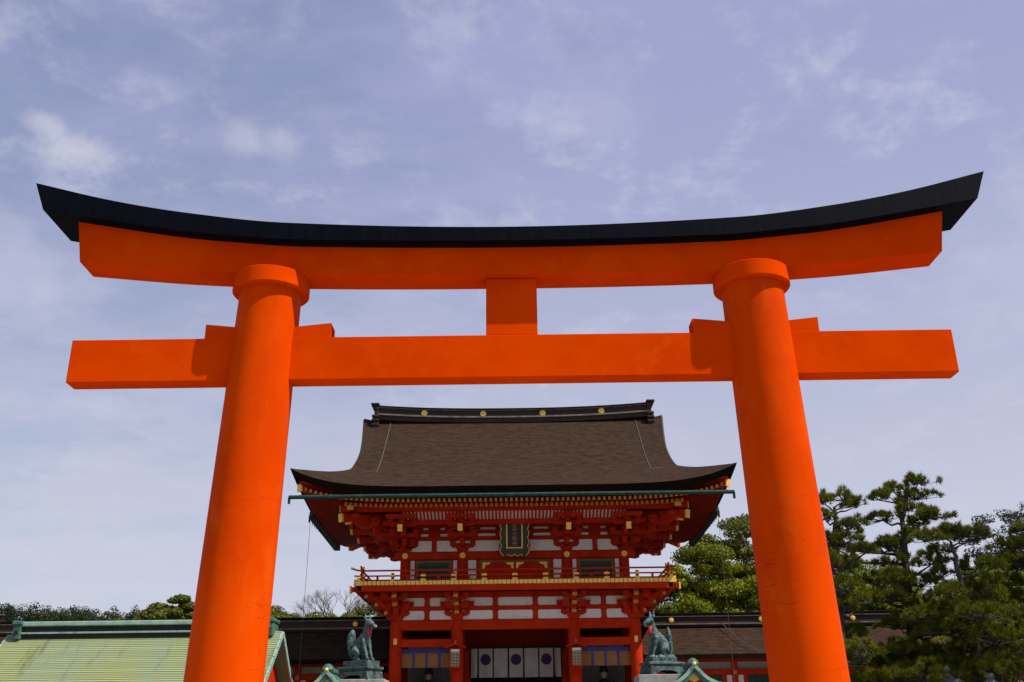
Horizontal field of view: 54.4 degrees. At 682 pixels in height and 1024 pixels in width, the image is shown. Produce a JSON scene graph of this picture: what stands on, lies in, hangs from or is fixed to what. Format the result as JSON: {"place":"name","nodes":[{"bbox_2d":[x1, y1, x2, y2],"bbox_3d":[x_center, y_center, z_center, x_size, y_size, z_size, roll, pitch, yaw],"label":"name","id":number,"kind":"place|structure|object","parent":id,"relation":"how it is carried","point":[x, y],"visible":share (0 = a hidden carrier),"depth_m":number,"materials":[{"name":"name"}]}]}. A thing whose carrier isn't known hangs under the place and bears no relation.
{"place":"outdoors","nodes":[
{"label":"outdoors","id":0,"kind":"place"},
{"bbox_2d":[0,618,292,681],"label":"copper roofed hall","id":1,"kind":"structure","parent":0,"point":[111,651],"depth_m":33.86,"materials":[{"name":"paint"}]},
{"bbox_2d":[0,616,391,681],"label":"roofed corridor","id":2,"kind":"object","parent":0,"point":[322,643],"visible":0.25,"depth_m":40.80,"materials":[{"name":"brown wood"}]},
{"bbox_2d":[340,679,389,681],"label":"stone plinth","id":3,"kind":"structure","parent":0,"point":[363,680],"depth_m":32.56,"materials":[{"name":"stone"}]},
{"bbox_2d":[338,613,383,678],"bbox_3d":[-5.062,10.309,33.590,1.342,2.152,0.837,-14,-25,29],"label":"fox statue","id":4,"kind":"object","parent":3,"relation":"on","point":[365,667],"visible":1,"depth_m":33.29,"materials":[{"name":"teal metal"}]},
{"bbox_2d":[0,0,1023,619],"label":"sky","id":5,"kind":"structure","parent":0,"point":[423,113],"materials":[{"name":"blue"}]},
{"bbox_2d":[288,399,736,681],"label":"tower gate","id":6,"kind":"structure","parent":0,"point":[595,498],"depth_m":39.42,"materials":[{"name":"red wood"}]},
{"bbox_2d":[401,649,449,673],"bbox_3d":[-3.295,12.336,38.328,1.920,0.920,0.155,-1,-22,0],"label":"bamboo blind","id":7,"kind":"object","parent":6,"relation":"hanging from","point":[425,658],"visible":0.98,"depth_m":38.38,"materials":[{"name":"brown wood"}]},
{"bbox_2d":[424,668,432,681],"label":"guardian statue","id":8,"kind":"object","parent":6,"relation":"in","point":[428,673],"visible":0.88,"depth_m":39.12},
{"bbox_2d":[416,561,450,578],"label":"window frame","id":9,"kind":"structure","parent":6,"relation":"in","point":[419,564],"depth_m":40.01,"materials":[{"name":"green wood"}]},
{"bbox_2d":[445,641,465,670],"bbox_3d":[-2.150,11.944,37.807,0.791,1.080,0.612,-1,-22,0],"label":"hanging lantern","id":10,"kind":"object","parent":6,"relation":"attached to","point":[455,658],"visible":1,"depth_m":37.61,"materials":[{"name":"paint"}]},
{"bbox_2d":[500,524,528,556],"bbox_3d":[0.097,7.708,39.837,1.182,1.831,0.190,-1,-9,0],"label":"name plaque","id":11,"kind":"object","parent":6,"relation":"hanging from","point":[514,539],"visible":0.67,"depth_m":39.74,"materials":[{"name":"wood"}]},
{"bbox_2d":[466,646,564,677],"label":"entrance curtain","id":12,"kind":"object","parent":6,"relation":"hanging from","point":[496,662],"visible":1,"depth_m":40.13,"materials":[{"name":"white fabric"}]},
{"bbox_2d":[566,639,586,668],"bbox_3d":[2.450,11.887,37.807,0.791,1.080,0.612,-1,-22,0],"label":"hanging lantern","id":13,"kind":"object","parent":6,"relation":"attached to","point":[576,658],"visible":1,"depth_m":37.63,"materials":[{"name":"paper"}]},
{"bbox_2d":[578,559,613,576],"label":"window frame","id":14,"kind":"structure","parent":6,"relation":"in","point":[581,562],"depth_m":40.01,"materials":[{"name":"green wood"}]},
{"bbox_2d":[582,646,630,671],"bbox_3d":[3.604,12.249,38.328,1.920,0.920,0.155,-1,-22,0],"label":"bamboo blind","id":15,"kind":"object","parent":6,"relation":"hanging from","point":[600,656],"visible":0.98,"depth_m":38.39,"materials":[{"name":"brown wood"}]},
{"bbox_2d":[598,666,614,681],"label":"guardian statue","id":16,"kind":"object","parent":6,"relation":"in","point":[603,670],"visible":0.92,"depth_m":39.10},
{"bbox_2d":[634,674,680,681],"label":"stone plinth","id":17,"kind":"structure","parent":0,"point":[656,678],"depth_m":32.55,"materials":[{"name":"stone"}]},
{"bbox_2d":[639,611,684,674],"bbox_3d":[5.006,10.195,33.611,1.310,2.079,0.837,7,-23,-18],"label":"fox statue","id":18,"kind":"object","parent":17,"relation":"on","point":[660,647],"visible":0.99,"depth_m":33.29,"materials":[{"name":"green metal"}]},
{"bbox_2d":[639,610,1023,681],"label":"roofed corridor","id":19,"kind":"object","parent":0,"point":[702,639],"visible":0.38,"depth_m":40.40,"materials":[{"name":"brown wood"}]},
{"bbox_2d":[707,675,722,681],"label":"green window","id":20,"kind":"structure","parent":19,"relation":"in","point":[717,677],"depth_m":39.40,"materials":[{"name":"green wood"}]},
{"bbox_2d":[748,674,768,681],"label":"green window","id":21,"kind":"structure","parent":19,"relation":"in","point":[765,677],"depth_m":39.38,"materials":[{"name":"green wood"}]},
{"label":"hill","id":22,"kind":"structure","parent":0,"visible":0},
{"bbox_2d":[0,601,172,620],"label":"tree line","id":23,"kind":"object","parent":22,"relation":"on","point":[9,613],"depth_m":142.36,"materials":[{"name":"green plant"}]},
{"label":"ground","id":24,"kind":"structure","parent":0,"visible":0},
{"bbox_2d":[113,617,126,619],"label":"rounded tree","id":25,"kind":"object","parent":24,"relation":"on","point":[119,618],"depth_m":71.34,"materials":[{"name":"green plant"}]},
{"bbox_2d":[133,593,194,619],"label":"rounded tree","id":26,"kind":"object","parent":24,"relation":"on","point":[184,609],"visible":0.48,"depth_m":68.25,"materials":[{"name":"green plant"}]},
{"bbox_2d":[270,605,301,617],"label":"rounded tree","id":27,"kind":"object","parent":24,"relation":"on","point":[276,612],"visible":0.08,"depth_m":65.99,"materials":[{"name":"green plant"}]},
{"bbox_2d":[309,610,324,616],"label":"rounded tree","id":28,"kind":"object","parent":24,"relation":"on","point":[318,613],"visible":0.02,"depth_m":70.08,"materials":[{"name":"green plant"}]},
{"bbox_2d":[314,664,341,681],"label":"gabled shelter","id":29,"kind":"object","parent":24,"relation":"on","point":[329,673],"visible":1,"depth_m":30.58,"materials":[{"name":"paint"}]},
{"bbox_2d":[291,588,365,615],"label":"bare tree","id":30,"kind":"object","parent":24,"relation":"on","point":[328,606],"visible":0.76,"depth_m":71.53,"materials":[{"name":"grey plant"}]},
{"bbox_2d":[302,612,357,616],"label":"rounded tree","id":31,"kind":"object","parent":24,"relation":"on","point":[329,614],"visible":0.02,"depth_m":63.65,"materials":[{"name":"green plant"}]},
{"bbox_2d":[341,603,380,616],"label":"rounded tree","id":32,"kind":"object","parent":24,"relation":"on","point":[358,612],"visible":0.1,"depth_m":66.81,"materials":[{"name":"green plant"}]},
{"bbox_2d":[673,658,719,681],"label":"gabled shelter","id":33,"kind":"object","parent":24,"relation":"on","point":[692,672],"visible":1,"depth_m":30.57,"materials":[{"name":"green metal"}]},
{"bbox_2d":[654,541,760,612],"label":"broadleaf tree","id":34,"kind":"object","parent":24,"relation":"on","point":[702,598],"visible":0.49,"depth_m":49.92,"materials":[{"name":"green plant"}]},
{"bbox_2d":[674,513,760,611],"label":"broadleaf tree","id":35,"kind":"object","parent":24,"relation":"on","point":[737,525],"visible":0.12,"depth_m":55.02,"materials":[{"name":"green plant"}]},
{"bbox_2d":[818,482,887,678],"bbox_3d":[11.726,9.710,33.720,3.039,10.230,4.354,4,-23,-12],"label":"pine tree","id":36,"kind":"object","parent":24,"relation":"on","point":[836,536],"visible":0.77,"depth_m":34.70,"materials":[{"name":"green plant"}]},
{"bbox_2d":[835,558,921,609],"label":"maple tree","id":37,"kind":"object","parent":24,"relation":"on","point":[884,606],"visible":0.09,"depth_m":47.94,"materials":[{"name":"green plant"}]},
{"bbox_2d":[869,578,941,605],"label":"maple tree","id":38,"kind":"object","parent":24,"relation":"on","point":[919,592],"visible":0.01,"depth_m":48.98,"materials":[{"name":"green plant"}]},
{"bbox_2d":[842,470,971,681],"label":"pine tree","id":39,"kind":"object","parent":24,"relation":"on","point":[896,662],"visible":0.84,"depth_m":34.98,"materials":[{"name":"green plant"}]},
{"bbox_2d":[929,631,970,658],"bbox_3d":[16.620,13.259,36.378,2.108,5.494,1.871,-10,-24,23],"label":"maple shrub","id":40,"kind":"object","parent":24,"relation":"on","point":[943,637],"visible":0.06,"depth_m":37.57,"materials":[{"name":"green plant"}]},
{"bbox_2d":[939,667,964,681],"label":"stone lantern","id":41,"kind":"object","parent":24,"relation":"on","point":[954,679],"visible":0.69,"depth_m":31.89,"materials":[{"name":"grey stone"}]},
{"bbox_2d":[905,520,1023,681],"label":"pine tree","id":42,"kind":"object","parent":24,"relation":"on","point":[998,658],"visible":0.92,"depth_m":33.15,"materials":[{"name":"green plant"}]},
{"bbox_2d":[934,566,1023,608],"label":"maple tree","id":43,"kind":"object","parent":24,"relation":"on","point":[974,573],"visible":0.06,"depth_m":48.46,"materials":[{"name":"green plant"}]},
{"bbox_2d":[953,501,1023,576],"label":"broadleaf tree","id":44,"kind":"object","parent":24,"relation":"on","point":[1014,515],"visible":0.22,"depth_m":55.91,"materials":[{"name":"green plant"}]},
{"bbox_2d":[984,673,997,681],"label":"stone lantern","id":45,"kind":"object","parent":24,"relation":"on","point":[990,677],"visible":1,"depth_m":31.43,"materials":[{"name":"grey stone"}]},
{"bbox_2d":[970,519,1023,681],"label":"pine tree","id":46,"kind":"object","parent":24,"relation":"on","point":[1010,548],"visible":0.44,"depth_m":36.71,"materials":[{"name":"green plant"}]},
{"bbox_2d":[982,621,1022,681],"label":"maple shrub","id":47,"kind":"object","parent":24,"relation":"on","point":[1012,680],"visible":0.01,"depth_m":37.15,"materials":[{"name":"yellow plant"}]},
{"label":"forecourt","id":48,"kind":"structure","parent":0,"visible":0},
{"bbox_2d":[36,171,983,681],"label":"torii gate","id":49,"kind":"structure","parent":48,"relation":"on","point":[268,353],"depth_m":14.36,"materials":[{"name":"paint"}]}
]}

